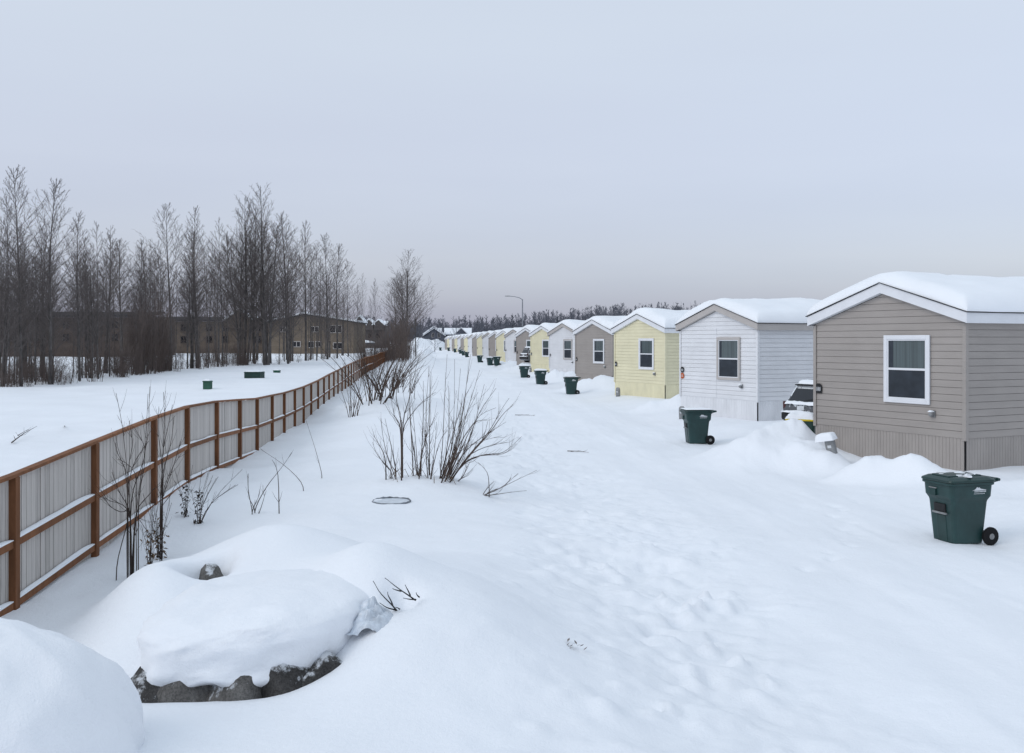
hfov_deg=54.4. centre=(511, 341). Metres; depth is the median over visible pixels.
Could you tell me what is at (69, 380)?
brush
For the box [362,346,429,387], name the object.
willow bush
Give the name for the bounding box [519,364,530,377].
wheeled bin
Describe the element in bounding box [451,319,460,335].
bare tree
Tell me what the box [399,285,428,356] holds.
bare tree
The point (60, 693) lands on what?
snow cap
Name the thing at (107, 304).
bare tree
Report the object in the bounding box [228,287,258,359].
bare tree
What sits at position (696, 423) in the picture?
wheeled bin
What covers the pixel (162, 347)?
brush
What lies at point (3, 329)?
bare tree
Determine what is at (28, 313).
bare tree
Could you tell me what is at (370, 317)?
bare tree
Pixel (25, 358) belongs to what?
brush
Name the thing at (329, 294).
bare tree
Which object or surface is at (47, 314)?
bare tree
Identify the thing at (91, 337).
bare tree
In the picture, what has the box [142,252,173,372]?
bare tree
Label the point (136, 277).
bare tree
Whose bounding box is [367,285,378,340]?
bare tree
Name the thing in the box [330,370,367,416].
willow bush
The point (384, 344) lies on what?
brush
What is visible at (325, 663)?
boulder
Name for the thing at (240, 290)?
bare tree
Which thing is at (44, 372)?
brush
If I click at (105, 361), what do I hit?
brush
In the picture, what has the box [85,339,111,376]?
brush
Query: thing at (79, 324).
bare tree
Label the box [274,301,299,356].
bare tree
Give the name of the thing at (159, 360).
brush
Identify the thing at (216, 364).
brush
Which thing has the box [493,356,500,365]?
wheeled bin
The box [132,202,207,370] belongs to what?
bare tree
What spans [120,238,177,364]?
bare tree
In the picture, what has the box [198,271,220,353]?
bare tree
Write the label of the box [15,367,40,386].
brush
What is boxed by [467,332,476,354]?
mobile home
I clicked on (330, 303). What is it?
bare tree
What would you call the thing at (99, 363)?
brush
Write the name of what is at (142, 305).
bare tree
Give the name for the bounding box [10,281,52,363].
bare tree
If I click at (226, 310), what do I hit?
bare tree
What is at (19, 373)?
brush
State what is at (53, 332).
bare tree
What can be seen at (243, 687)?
boulder
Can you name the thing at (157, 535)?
dry weed
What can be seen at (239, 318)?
bare tree
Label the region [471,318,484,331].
bare tree
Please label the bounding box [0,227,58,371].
bare tree
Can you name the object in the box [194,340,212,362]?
brush
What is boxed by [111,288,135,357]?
bare tree
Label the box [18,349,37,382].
brush
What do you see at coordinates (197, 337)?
bare tree
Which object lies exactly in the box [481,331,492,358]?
mobile home
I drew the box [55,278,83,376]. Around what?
bare tree
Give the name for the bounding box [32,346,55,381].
brush
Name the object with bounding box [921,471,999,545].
wheeled bin
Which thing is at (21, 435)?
fallen branch
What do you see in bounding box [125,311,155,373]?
brush
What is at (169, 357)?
brush
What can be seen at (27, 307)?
bare tree
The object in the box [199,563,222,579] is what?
boulder
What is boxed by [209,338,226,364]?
brush
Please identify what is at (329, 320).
bare tree
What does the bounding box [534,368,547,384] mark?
wheeled bin
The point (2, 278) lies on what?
bare tree
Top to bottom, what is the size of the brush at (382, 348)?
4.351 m
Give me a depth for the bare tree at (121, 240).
92.87 m
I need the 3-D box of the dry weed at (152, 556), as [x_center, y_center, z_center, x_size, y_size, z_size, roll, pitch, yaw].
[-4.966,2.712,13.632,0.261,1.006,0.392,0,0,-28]
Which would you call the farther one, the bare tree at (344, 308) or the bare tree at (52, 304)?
the bare tree at (344, 308)
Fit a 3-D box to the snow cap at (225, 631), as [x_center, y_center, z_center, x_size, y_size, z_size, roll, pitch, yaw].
[-2.330,2.645,9.359,2.128,0.748,2.477,-6,0,0]
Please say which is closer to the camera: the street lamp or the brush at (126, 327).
the brush at (126, 327)
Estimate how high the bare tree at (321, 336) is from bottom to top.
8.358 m
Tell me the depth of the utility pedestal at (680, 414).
40.73 m
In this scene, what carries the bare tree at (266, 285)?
on the snow ground
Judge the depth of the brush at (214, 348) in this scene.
101.83 m
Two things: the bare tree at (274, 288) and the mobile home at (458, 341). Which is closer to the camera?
the bare tree at (274, 288)
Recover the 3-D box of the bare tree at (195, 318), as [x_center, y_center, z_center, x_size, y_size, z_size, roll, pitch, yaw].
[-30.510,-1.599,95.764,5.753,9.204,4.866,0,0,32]
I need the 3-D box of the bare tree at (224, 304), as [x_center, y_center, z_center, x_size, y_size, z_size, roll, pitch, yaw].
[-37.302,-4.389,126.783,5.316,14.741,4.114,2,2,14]
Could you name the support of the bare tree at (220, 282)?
on the snow ground
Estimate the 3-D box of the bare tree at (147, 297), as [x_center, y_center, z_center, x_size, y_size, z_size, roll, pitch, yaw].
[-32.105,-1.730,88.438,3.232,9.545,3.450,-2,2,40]
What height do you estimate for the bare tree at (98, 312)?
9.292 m
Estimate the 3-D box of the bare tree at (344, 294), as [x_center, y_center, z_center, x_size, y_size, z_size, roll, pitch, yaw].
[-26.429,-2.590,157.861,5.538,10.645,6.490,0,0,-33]
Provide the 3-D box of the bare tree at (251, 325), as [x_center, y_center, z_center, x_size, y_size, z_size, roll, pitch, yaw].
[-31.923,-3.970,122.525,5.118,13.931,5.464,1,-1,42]
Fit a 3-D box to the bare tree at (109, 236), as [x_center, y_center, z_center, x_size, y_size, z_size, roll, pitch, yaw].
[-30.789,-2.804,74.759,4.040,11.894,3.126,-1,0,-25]
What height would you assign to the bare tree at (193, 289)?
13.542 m
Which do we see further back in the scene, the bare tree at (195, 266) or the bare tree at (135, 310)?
the bare tree at (195, 266)
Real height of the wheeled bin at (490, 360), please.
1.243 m
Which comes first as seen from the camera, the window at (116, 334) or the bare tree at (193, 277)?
the bare tree at (193, 277)
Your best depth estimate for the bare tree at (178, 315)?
92.02 m
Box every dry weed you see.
[140,502,159,565]
[143,493,171,557]
[173,465,192,516]
[187,467,236,523]
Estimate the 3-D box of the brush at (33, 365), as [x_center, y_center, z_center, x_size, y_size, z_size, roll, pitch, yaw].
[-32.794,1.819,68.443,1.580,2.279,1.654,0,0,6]
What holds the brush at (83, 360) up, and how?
on the snow ground
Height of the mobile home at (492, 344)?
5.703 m
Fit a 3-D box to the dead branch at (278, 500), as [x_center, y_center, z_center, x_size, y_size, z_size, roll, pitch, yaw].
[-4.113,2.570,16.823,0.819,1.470,0.204,0,0,5]
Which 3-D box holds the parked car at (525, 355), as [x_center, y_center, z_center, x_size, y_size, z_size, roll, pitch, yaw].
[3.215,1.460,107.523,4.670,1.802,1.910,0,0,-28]
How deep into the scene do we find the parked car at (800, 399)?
33.47 m
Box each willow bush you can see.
[304,330,434,405]
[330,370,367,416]
[337,339,422,398]
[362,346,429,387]
[364,354,521,483]
[380,363,426,392]
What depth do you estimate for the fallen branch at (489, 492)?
19.05 m
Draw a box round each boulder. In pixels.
[131,666,159,702]
[157,681,212,702]
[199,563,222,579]
[206,675,261,701]
[261,663,309,697]
[302,651,342,686]
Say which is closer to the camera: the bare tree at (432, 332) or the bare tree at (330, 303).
the bare tree at (330, 303)
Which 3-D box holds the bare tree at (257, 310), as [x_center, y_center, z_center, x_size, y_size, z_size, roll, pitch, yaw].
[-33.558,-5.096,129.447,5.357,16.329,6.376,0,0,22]
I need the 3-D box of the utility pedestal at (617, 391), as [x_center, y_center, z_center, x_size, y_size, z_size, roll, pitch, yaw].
[5.978,3.060,56.180,0.240,0.884,0.174,3,6,40]
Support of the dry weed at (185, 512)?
on the snow ground
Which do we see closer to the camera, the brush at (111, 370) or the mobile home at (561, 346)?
the brush at (111, 370)
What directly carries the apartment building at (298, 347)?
on the snow ground
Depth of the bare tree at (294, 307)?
122.15 m
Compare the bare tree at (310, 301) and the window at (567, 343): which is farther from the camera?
the bare tree at (310, 301)
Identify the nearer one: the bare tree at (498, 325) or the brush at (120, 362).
the brush at (120, 362)
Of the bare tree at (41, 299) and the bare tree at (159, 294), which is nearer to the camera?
the bare tree at (41, 299)
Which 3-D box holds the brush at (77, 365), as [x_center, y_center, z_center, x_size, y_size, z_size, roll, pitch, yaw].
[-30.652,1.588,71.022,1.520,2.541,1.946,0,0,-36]
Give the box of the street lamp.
[505,296,522,326]
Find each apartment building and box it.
[2,312,174,356]
[157,312,275,352]
[267,312,367,353]
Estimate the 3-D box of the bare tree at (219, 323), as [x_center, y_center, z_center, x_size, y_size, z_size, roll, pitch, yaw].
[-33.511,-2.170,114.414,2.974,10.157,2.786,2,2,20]
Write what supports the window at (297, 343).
in the apartment building at (298, 347)
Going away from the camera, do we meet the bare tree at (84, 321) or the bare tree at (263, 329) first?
the bare tree at (84, 321)
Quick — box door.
[826,445,833,452]
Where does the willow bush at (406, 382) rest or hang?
on the snow ground
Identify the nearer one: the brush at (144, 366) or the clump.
the clump
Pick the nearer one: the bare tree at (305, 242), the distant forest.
the bare tree at (305, 242)
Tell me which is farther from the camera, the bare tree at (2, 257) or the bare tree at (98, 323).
the bare tree at (98, 323)
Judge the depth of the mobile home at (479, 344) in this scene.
189.73 m
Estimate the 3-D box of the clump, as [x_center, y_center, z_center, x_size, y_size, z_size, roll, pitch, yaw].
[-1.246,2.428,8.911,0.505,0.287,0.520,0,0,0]
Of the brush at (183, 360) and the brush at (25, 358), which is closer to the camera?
the brush at (25, 358)
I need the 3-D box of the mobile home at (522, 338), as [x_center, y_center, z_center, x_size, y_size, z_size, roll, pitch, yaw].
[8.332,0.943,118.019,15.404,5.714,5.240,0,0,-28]
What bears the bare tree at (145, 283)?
on the snow ground
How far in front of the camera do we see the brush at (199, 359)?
92.46 m
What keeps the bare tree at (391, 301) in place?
on the snow ground
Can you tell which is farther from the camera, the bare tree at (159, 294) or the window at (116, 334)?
the window at (116, 334)
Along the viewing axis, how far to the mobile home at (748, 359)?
39.50 m
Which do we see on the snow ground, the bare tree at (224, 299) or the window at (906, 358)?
the bare tree at (224, 299)
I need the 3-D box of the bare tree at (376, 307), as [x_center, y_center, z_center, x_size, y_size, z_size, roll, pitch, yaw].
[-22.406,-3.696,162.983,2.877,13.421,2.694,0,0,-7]
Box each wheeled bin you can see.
[477,355,482,361]
[486,356,493,364]
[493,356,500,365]
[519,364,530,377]
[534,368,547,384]
[563,376,580,393]
[680,408,716,444]
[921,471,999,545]
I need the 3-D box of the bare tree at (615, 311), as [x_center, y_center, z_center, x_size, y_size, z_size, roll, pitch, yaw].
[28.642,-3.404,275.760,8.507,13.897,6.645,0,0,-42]
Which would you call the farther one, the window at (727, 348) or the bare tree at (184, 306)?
the bare tree at (184, 306)
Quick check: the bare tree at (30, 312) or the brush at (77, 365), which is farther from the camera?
the bare tree at (30, 312)
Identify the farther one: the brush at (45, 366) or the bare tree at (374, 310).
the bare tree at (374, 310)
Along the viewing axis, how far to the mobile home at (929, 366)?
24.74 m
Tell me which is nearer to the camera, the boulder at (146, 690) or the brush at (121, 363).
the boulder at (146, 690)
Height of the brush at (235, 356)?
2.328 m
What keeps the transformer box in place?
on the snow ground
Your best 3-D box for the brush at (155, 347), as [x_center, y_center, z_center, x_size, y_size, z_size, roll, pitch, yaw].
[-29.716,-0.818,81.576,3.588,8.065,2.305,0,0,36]
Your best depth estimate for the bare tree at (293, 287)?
126.50 m
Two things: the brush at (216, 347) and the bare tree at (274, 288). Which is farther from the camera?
the bare tree at (274, 288)
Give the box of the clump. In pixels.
[346,596,392,635]
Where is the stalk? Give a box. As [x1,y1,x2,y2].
[262,450,303,490]
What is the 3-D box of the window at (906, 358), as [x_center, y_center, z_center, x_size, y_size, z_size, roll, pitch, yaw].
[9.931,0.707,25.067,0.055,1.715,1.416,0,0,-28]
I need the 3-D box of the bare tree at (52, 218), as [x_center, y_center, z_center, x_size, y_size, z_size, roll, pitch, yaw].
[-29.401,-3.593,63.818,5.420,13.765,5.286,0,0,-44]
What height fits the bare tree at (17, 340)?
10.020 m
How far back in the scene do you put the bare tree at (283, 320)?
120.88 m
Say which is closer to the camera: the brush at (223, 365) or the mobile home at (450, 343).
the brush at (223, 365)
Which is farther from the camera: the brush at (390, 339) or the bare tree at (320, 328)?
the brush at (390, 339)
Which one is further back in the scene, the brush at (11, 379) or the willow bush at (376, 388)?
the brush at (11, 379)
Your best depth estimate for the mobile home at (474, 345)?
204.52 m
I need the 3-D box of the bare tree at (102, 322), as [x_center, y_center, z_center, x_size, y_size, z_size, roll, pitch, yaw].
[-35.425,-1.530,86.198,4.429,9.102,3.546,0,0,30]
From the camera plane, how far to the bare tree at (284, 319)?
110.11 m
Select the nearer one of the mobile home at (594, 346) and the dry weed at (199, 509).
the dry weed at (199, 509)
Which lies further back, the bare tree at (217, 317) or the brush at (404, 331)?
the brush at (404, 331)
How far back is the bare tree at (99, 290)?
70.31 m
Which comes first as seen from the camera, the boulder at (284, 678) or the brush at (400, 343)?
the boulder at (284, 678)
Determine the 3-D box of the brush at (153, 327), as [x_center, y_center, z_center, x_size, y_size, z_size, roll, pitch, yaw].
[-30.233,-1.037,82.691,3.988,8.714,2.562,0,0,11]
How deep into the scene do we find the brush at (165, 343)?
86.43 m
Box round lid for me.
[372,496,410,503]
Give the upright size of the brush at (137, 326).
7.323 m
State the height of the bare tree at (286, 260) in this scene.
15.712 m
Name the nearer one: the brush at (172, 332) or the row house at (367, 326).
the brush at (172, 332)
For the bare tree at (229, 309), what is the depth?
109.90 m
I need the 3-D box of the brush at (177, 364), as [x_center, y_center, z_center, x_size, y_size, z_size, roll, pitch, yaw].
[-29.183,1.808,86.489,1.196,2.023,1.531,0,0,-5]
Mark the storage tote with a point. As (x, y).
(806, 418)
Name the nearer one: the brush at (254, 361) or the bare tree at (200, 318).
the bare tree at (200, 318)
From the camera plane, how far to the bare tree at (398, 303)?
182.11 m
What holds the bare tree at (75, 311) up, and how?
on the snow ground
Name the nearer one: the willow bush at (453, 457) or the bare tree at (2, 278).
the willow bush at (453, 457)
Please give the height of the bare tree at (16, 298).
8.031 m
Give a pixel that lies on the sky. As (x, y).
(561, 156)
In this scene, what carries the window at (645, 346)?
in the mobile home at (646, 352)
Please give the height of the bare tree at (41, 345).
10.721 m
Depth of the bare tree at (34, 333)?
63.12 m
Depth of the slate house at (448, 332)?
373.70 m
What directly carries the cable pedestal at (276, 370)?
on the snow ground
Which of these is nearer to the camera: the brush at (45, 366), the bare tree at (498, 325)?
the brush at (45, 366)
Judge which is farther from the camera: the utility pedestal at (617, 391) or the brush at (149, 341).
the brush at (149, 341)
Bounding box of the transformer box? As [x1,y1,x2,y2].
[244,370,264,377]
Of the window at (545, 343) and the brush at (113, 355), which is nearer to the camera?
the brush at (113, 355)
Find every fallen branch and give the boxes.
[11,426,36,442]
[473,459,537,496]
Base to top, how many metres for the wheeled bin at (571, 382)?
1.145 m
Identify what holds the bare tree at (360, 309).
on the snow ground
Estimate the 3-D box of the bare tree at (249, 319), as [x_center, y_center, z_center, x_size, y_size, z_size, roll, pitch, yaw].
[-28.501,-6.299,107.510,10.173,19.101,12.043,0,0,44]
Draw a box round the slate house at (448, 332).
[423,326,471,342]
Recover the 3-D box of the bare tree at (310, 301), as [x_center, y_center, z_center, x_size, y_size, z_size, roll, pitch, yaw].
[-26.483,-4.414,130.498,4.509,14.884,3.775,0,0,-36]
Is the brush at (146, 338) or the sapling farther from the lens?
the brush at (146, 338)
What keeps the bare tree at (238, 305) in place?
on the snow ground
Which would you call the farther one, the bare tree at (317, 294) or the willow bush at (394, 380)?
the bare tree at (317, 294)
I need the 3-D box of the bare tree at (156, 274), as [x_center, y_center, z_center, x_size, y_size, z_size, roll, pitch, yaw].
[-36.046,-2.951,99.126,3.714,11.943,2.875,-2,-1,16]
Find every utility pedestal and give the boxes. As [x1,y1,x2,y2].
[616,387,619,396]
[679,406,684,418]
[815,432,837,453]
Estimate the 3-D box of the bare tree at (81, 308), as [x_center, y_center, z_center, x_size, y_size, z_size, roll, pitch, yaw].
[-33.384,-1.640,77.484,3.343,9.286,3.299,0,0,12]
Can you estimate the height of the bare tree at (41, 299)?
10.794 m
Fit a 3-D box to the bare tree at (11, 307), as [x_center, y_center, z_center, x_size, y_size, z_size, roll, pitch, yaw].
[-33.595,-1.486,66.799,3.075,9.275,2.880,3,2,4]
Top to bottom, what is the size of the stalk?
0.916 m
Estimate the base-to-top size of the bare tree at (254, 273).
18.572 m
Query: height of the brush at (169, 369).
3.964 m
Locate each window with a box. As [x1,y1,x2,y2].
[62,333,69,341]
[111,333,118,341]
[293,341,300,346]
[330,325,341,332]
[333,342,341,348]
[542,340,548,356]
[563,339,571,359]
[593,339,603,363]
[638,338,653,369]
[716,337,739,380]
[883,335,929,404]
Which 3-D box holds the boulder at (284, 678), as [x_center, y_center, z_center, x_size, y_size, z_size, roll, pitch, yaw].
[-1.933,3.125,8.434,0.685,0.898,0.500,0,0,31]
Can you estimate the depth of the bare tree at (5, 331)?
59.84 m
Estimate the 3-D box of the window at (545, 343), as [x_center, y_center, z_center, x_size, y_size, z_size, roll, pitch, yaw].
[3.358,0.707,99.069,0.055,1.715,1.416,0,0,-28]
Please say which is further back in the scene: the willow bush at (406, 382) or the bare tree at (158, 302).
the bare tree at (158, 302)
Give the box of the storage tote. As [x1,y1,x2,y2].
[785,411,815,433]
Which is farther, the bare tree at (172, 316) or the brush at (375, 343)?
the brush at (375, 343)
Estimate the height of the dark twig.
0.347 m
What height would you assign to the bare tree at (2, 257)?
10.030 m
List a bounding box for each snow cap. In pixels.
[0,617,144,752]
[137,569,368,686]
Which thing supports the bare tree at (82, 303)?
on the snow ground
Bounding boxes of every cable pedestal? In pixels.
[202,379,212,388]
[273,369,280,372]
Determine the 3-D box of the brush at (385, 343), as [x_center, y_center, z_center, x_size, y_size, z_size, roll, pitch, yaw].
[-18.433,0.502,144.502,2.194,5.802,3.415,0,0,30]
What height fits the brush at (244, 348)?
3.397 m
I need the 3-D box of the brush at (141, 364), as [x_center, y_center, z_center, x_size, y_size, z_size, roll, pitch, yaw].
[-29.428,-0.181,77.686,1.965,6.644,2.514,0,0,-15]
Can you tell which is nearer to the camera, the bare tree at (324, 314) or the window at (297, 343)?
the bare tree at (324, 314)
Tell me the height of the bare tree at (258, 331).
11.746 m
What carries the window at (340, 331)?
in the apartment building at (298, 347)
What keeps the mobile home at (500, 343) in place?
on the snow ground
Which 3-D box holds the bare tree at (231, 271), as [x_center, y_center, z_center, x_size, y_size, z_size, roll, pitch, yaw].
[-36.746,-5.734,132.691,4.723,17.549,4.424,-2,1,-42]
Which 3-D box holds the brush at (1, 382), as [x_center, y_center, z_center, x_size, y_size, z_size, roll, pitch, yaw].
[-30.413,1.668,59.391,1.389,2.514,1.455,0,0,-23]
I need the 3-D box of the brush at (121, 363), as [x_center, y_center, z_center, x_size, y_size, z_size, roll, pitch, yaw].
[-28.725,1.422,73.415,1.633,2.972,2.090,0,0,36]
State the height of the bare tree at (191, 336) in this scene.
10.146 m
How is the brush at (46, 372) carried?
on the snow ground
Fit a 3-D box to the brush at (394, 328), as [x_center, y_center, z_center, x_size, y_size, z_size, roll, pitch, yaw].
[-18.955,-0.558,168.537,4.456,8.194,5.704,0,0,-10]
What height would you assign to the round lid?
0.078 m
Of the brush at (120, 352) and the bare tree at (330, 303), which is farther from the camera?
the bare tree at (330, 303)
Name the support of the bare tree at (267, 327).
on the snow ground
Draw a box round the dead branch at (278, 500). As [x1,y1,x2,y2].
[247,451,292,513]
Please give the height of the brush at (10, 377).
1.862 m
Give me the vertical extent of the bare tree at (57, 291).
7.708 m
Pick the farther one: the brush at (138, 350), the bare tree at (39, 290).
the brush at (138, 350)
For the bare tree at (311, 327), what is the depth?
132.59 m
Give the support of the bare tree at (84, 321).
on the snow ground
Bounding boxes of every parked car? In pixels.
[519,346,529,361]
[781,379,812,420]
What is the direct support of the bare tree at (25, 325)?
on the snow ground
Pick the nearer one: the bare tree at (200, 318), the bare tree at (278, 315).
the bare tree at (200, 318)
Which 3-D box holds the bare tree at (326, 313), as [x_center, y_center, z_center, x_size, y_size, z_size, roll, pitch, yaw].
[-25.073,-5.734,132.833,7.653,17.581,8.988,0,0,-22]
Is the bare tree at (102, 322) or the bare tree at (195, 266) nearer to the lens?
the bare tree at (102, 322)
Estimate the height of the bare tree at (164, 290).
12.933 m
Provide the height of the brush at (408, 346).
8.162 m
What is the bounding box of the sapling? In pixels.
[89,386,188,579]
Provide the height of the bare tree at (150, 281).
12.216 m
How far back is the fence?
15.27 m
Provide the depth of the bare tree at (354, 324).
143.52 m
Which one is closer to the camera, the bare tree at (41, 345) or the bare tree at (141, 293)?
the bare tree at (41, 345)
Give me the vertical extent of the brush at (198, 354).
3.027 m
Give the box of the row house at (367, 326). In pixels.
[356,315,388,347]
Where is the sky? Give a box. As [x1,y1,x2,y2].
[0,0,1023,328]
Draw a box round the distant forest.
[356,300,700,341]
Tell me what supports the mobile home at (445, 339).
on the snow ground
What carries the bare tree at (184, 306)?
on the snow ground
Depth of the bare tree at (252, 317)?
111.79 m
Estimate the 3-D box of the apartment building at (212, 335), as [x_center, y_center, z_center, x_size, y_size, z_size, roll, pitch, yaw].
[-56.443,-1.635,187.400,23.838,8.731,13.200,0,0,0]
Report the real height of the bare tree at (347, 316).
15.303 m
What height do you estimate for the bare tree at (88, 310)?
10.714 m
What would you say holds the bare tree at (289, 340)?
on the snow ground
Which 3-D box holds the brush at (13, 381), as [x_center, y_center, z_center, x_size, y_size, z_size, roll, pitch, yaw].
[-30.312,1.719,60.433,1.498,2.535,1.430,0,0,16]
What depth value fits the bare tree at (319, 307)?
126.84 m
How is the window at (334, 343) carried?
in the apartment building at (298, 347)
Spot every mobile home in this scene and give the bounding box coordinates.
[444,336,448,349]
[449,335,454,350]
[451,335,456,350]
[454,335,458,351]
[457,334,463,352]
[460,334,466,349]
[463,333,471,351]
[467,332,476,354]
[471,332,480,355]
[476,331,485,354]
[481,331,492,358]
[488,330,500,356]
[495,328,511,361]
[504,327,522,361]
[515,325,538,364]
[529,323,556,371]
[547,319,584,371]
[572,316,624,380]
[611,307,689,398]
[675,298,820,420]
[805,271,1023,470]
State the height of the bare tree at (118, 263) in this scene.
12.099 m
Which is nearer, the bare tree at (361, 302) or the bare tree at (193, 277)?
the bare tree at (193, 277)
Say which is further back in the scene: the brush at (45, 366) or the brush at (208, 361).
the brush at (208, 361)
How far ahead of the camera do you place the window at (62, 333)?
149.94 m
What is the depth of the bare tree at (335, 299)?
138.61 m
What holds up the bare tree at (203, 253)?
on the snow ground
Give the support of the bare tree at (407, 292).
on the snow ground
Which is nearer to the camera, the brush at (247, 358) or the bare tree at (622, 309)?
the brush at (247, 358)
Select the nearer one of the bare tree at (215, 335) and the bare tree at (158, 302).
the bare tree at (158, 302)
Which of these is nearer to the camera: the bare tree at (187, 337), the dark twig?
the dark twig
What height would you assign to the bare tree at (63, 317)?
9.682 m
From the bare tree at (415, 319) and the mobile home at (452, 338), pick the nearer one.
the bare tree at (415, 319)
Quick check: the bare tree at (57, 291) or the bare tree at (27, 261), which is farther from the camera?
the bare tree at (27, 261)
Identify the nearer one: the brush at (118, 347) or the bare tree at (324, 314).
the brush at (118, 347)
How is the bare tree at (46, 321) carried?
on the snow ground
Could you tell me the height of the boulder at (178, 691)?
0.888 m
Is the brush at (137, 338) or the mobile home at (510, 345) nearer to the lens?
the brush at (137, 338)
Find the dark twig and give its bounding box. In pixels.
[373,578,419,610]
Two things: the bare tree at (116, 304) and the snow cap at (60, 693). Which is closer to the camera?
the snow cap at (60, 693)
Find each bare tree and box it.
[0,165,85,386]
[0,197,44,380]
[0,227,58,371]
[0,228,44,378]
[0,240,14,362]
[0,246,28,349]
[0,250,34,361]
[0,263,50,386]
[0,265,34,382]
[0,267,26,372]
[1,253,53,384]
[2,255,54,372]
[7,254,40,347]
[8,178,89,384]
[9,261,43,343]
[10,232,36,334]
[10,265,41,358]
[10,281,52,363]
[11,276,73,377]
[13,226,65,380]
[17,247,82,355]
[17,260,34,368]
[18,246,57,382]
[23,245,86,369]
[24,240,75,354]
[28,277,64,356]
[31,231,76,383]
[31,282,70,369]
[36,270,62,350]
[46,210,101,380]
[53,249,112,355]
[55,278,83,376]
[58,237,117,377]
[62,244,94,377]
[63,248,126,374]
[64,253,87,373]
[64,274,102,377]
[64,278,93,381]
[65,252,103,362]
[66,262,107,373]
[70,222,121,378]
[74,261,113,368]
[80,225,128,376]
[81,276,120,371]
[87,287,110,373]
[89,239,149,355]
[89,256,130,372]
[92,232,147,372]
[100,248,138,368]
[101,239,134,350]
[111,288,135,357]
[117,248,157,345]
[119,247,175,360]
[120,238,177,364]
[121,284,154,374]
[122,247,172,347]
[124,268,160,371]
[126,272,156,372]
[127,269,156,373]
[127,270,164,341]
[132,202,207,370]
[136,255,175,371]
[138,258,185,335]
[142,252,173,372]
[142,276,195,345]
[143,240,175,347]
[145,252,167,301]
[158,250,211,367]
[160,205,217,361]
[165,273,191,367]
[165,279,224,367]
[166,229,222,330]
[173,266,209,368]
[173,269,212,368]
[173,279,200,344]
[176,231,211,352]
[176,231,212,367]
[187,280,207,357]
[189,194,320,364]
[194,239,220,333]
[196,219,249,364]
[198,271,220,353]
[199,245,230,367]
[199,251,240,365]
[199,258,234,353]
[209,265,241,355]
[210,183,317,364]
[211,205,299,362]
[211,282,231,354]
[214,266,240,365]
[215,238,271,348]
[215,261,253,339]
[216,241,244,356]
[216,252,232,358]
[218,233,237,349]
[226,281,250,365]
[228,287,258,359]
[232,255,266,360]
[236,249,269,352]
[242,273,266,347]
[248,240,287,334]
[250,211,316,363]
[250,282,282,336]
[250,290,272,360]
[251,281,287,363]
[257,252,287,327]
[266,246,322,358]
[270,271,290,364]
[273,265,306,360]
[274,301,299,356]
[275,267,297,361]
[276,291,302,360]
[279,250,304,342]
[281,255,312,360]
[287,287,301,339]
[288,220,328,360]
[296,299,307,355]
[299,233,353,358]
[299,252,327,357]
[299,285,318,354]
[300,270,325,358]
[301,257,335,358]
[302,243,340,360]
[308,302,318,358]
[309,244,356,357]
[309,285,344,357]
[311,306,328,357]
[314,302,330,358]
[315,277,334,355]
[317,274,339,327]
[325,270,345,354]
[331,296,353,354]
[334,259,359,356]
[334,293,360,355]
[349,300,357,357]
[350,285,364,335]
[353,283,364,338]
[354,273,369,353]
[367,280,382,338]
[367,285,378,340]
[367,301,374,339]
[375,249,442,344]
[378,273,418,333]
[380,277,405,337]
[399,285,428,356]
[423,318,444,351]
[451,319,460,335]
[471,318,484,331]
[490,317,505,330]
[590,305,601,315]
[607,305,622,315]
[614,302,626,315]
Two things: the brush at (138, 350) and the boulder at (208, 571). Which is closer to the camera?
the boulder at (208, 571)
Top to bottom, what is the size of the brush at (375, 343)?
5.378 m
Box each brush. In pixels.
[0,351,23,386]
[0,354,13,386]
[0,362,16,386]
[1,364,23,386]
[4,358,30,386]
[8,345,40,374]
[12,356,35,384]
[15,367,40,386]
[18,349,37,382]
[23,354,42,379]
[29,338,73,382]
[30,361,55,384]
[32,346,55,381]
[37,350,61,378]
[37,364,56,381]
[50,356,77,384]
[55,352,68,377]
[56,353,86,382]
[65,339,99,374]
[70,346,90,377]
[71,331,110,381]
[82,341,109,377]
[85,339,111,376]
[98,332,133,374]
[99,345,114,371]
[104,340,138,377]
[107,345,131,376]
[108,343,126,372]
[108,343,127,373]
[109,343,134,376]
[113,336,128,364]
[121,296,146,374]
[121,316,151,374]
[124,313,144,374]
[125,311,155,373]
[126,298,149,369]
[128,284,171,373]
[128,294,152,370]
[129,288,163,373]
[129,300,170,373]
[140,281,175,372]
[140,357,152,374]
[146,308,174,368]
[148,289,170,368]
[152,344,166,371]
[156,308,175,359]
[156,313,175,371]
[156,347,179,370]
[162,331,183,370]
[168,339,198,368]
[170,354,182,370]
[182,340,210,367]
[193,340,208,368]
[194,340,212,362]
[200,346,219,366]
[202,333,227,364]
[207,349,222,366]
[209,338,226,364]
[215,343,231,366]
[224,338,251,365]
[227,349,242,365]
[234,340,250,360]
[240,348,252,364]
[242,340,260,361]
[249,348,257,363]
[356,323,385,356]
[367,326,384,355]
[373,336,390,360]
[374,326,392,360]
[375,318,407,356]
[378,325,395,361]
[388,316,410,349]
[390,311,426,360]
[392,304,417,361]
[397,311,416,357]
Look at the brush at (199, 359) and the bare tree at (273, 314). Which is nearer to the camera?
the brush at (199, 359)
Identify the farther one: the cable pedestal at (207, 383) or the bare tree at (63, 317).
the bare tree at (63, 317)
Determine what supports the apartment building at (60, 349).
on the snow ground
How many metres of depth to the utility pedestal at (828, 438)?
24.74 m
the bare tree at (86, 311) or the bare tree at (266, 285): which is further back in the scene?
the bare tree at (266, 285)
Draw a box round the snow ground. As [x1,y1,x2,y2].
[0,337,1023,752]
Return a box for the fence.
[0,350,389,616]

